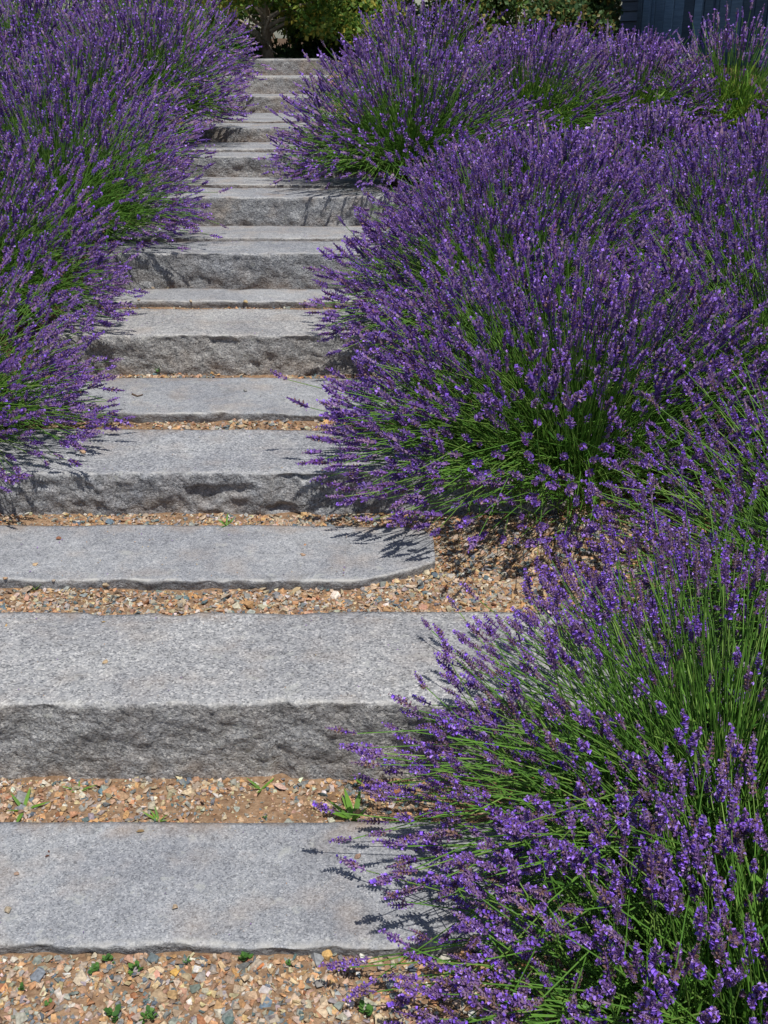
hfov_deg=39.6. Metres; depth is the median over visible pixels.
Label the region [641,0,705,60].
plank door
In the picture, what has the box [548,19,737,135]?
lavender bush
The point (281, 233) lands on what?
flagstone
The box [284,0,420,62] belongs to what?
shrub
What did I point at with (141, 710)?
granite block
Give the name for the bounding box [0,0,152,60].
lavender bush
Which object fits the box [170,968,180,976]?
pebble
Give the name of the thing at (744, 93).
lavender bush
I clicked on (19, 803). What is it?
weed
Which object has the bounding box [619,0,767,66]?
barn
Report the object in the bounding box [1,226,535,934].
grit
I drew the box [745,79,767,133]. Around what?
lavender bush
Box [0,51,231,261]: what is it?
lavender bush
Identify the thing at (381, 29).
lavender bush
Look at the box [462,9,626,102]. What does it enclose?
lavender bush
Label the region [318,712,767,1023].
lavender bush
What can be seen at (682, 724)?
lavender bush
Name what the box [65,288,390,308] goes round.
flagstone
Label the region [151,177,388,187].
flagstone
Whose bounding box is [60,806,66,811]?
pebble
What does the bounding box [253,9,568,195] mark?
lavender bush
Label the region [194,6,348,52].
shrub
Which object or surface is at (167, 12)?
shrub
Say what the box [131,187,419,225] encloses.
granite block
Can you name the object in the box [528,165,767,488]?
lavender bush
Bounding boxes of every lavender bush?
[0,0,45,34]
[0,0,133,90]
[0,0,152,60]
[0,23,217,190]
[0,29,68,131]
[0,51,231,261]
[0,116,59,244]
[0,127,149,341]
[0,231,136,492]
[7,0,258,128]
[50,0,275,83]
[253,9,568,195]
[270,206,767,567]
[299,127,756,385]
[312,444,767,1023]
[314,0,513,111]
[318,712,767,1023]
[350,119,581,267]
[390,104,724,275]
[411,13,647,146]
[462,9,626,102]
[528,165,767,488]
[539,120,767,335]
[546,343,767,770]
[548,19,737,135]
[556,97,754,202]
[579,22,723,89]
[621,0,767,134]
[634,105,767,241]
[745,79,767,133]
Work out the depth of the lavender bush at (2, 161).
5.19 m
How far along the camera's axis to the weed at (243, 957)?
2.15 m
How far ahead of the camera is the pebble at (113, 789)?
2.63 m
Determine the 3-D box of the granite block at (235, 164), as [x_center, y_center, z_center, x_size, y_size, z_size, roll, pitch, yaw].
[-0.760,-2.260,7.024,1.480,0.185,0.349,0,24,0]
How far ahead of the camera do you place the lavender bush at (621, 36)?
7.75 m
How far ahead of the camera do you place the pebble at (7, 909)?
2.23 m
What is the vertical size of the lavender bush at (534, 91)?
0.848 m
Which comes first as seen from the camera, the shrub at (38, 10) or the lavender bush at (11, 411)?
the lavender bush at (11, 411)
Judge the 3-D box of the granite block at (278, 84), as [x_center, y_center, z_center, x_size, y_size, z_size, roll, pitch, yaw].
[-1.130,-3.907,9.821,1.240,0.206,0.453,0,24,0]
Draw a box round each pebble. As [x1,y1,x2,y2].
[4,906,10,913]
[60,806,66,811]
[110,787,117,791]
[147,952,158,962]
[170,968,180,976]
[192,965,200,972]
[219,952,231,959]
[322,950,332,959]
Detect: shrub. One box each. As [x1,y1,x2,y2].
[4,0,78,23]
[77,0,251,48]
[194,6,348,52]
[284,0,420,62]
[336,0,528,59]
[418,0,532,24]
[422,0,593,49]
[563,0,624,43]
[613,0,621,36]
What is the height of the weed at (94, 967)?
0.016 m
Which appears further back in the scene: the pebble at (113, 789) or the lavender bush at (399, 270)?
the lavender bush at (399, 270)
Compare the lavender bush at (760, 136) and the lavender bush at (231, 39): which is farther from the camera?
the lavender bush at (231, 39)
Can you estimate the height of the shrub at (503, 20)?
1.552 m
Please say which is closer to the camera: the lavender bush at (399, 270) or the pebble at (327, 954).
the pebble at (327, 954)
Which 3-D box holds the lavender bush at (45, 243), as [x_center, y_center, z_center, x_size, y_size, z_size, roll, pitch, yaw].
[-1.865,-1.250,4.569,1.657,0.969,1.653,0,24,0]
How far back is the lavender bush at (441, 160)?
5.22 m
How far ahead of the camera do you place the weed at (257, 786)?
2.65 m
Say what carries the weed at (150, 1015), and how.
on the ground at (280, 816)
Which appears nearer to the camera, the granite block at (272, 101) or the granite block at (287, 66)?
the granite block at (272, 101)
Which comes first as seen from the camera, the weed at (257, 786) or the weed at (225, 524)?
the weed at (257, 786)
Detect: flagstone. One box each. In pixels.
[0,524,434,590]
[0,821,667,957]
[14,377,413,423]
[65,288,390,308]
[106,226,393,241]
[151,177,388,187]
[159,142,332,152]
[187,113,334,122]
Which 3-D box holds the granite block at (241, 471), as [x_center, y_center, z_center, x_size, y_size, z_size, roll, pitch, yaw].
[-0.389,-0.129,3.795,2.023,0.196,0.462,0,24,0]
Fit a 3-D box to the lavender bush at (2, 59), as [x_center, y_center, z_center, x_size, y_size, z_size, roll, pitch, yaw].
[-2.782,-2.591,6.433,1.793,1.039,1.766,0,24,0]
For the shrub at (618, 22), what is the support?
on the ground at (280, 816)
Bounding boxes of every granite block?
[0,429,567,515]
[0,612,767,780]
[39,309,411,375]
[87,241,420,289]
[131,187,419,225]
[151,152,380,177]
[163,123,342,141]
[207,75,328,93]
[207,94,329,112]
[225,58,331,75]
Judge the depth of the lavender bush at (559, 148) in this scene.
5.17 m
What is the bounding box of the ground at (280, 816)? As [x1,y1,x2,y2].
[0,38,767,1023]
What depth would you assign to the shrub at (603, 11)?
11.46 m
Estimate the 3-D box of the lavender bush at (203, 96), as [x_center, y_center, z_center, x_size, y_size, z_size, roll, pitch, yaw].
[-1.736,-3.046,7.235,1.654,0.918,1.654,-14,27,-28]
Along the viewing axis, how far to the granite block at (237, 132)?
7.74 m
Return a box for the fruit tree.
[119,0,406,57]
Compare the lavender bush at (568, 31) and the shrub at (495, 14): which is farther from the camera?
the shrub at (495, 14)
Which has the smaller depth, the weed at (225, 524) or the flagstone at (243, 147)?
the weed at (225, 524)
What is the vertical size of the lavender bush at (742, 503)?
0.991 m
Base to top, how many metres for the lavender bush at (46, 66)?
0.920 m
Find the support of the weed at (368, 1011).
on the ground at (280, 816)
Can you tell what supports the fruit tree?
on the ground at (280, 816)
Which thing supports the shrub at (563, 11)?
on the ground at (280, 816)
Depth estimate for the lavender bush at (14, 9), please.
9.09 m
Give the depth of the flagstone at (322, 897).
2.29 m
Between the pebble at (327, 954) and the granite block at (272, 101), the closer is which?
the pebble at (327, 954)
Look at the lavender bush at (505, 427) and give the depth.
3.37 m
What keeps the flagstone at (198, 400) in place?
on the ground at (280, 816)
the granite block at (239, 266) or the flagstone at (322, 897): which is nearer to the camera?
the flagstone at (322, 897)
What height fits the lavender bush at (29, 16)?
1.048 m
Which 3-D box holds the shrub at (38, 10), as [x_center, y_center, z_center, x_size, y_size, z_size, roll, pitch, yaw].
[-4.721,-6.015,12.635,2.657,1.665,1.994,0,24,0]
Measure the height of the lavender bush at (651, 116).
0.566 m
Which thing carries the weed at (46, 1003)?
on the ground at (280, 816)
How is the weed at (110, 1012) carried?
on the ground at (280, 816)
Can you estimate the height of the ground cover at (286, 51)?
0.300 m
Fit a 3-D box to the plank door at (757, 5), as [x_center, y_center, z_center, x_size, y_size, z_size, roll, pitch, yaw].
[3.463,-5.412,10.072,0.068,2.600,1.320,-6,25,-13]
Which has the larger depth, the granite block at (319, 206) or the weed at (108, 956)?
the granite block at (319, 206)
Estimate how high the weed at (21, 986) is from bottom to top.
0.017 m
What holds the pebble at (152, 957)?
on the ground at (280, 816)
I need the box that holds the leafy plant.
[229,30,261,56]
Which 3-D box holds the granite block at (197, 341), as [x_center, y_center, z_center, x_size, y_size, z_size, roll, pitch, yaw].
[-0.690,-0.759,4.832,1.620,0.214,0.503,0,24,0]
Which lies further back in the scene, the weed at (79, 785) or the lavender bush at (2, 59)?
the lavender bush at (2, 59)
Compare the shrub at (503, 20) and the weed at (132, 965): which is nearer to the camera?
the weed at (132, 965)
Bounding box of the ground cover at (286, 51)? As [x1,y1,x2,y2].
[224,40,436,61]
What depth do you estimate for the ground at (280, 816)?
2.62 m
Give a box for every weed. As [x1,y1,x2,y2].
[9,788,49,821]
[18,982,24,989]
[44,998,51,1005]
[62,781,94,791]
[88,962,98,973]
[101,953,114,962]
[103,1004,120,1022]
[128,960,143,974]
[139,1005,157,1023]
[142,805,168,821]
[219,514,234,526]
[238,951,253,960]
[247,777,274,792]
[326,788,368,821]
[358,999,373,1015]
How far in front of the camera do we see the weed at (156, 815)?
2.54 m
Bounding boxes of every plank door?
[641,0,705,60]
[699,0,767,66]
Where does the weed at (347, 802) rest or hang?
on the ground at (280, 816)
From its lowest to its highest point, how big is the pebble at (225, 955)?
0.020 m
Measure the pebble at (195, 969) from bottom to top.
0.011 m
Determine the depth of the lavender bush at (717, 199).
4.52 m
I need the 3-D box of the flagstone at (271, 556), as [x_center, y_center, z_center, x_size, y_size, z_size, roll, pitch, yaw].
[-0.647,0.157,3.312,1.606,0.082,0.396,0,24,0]
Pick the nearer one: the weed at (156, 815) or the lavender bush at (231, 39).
the weed at (156, 815)
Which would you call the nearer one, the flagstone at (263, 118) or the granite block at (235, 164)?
the granite block at (235, 164)

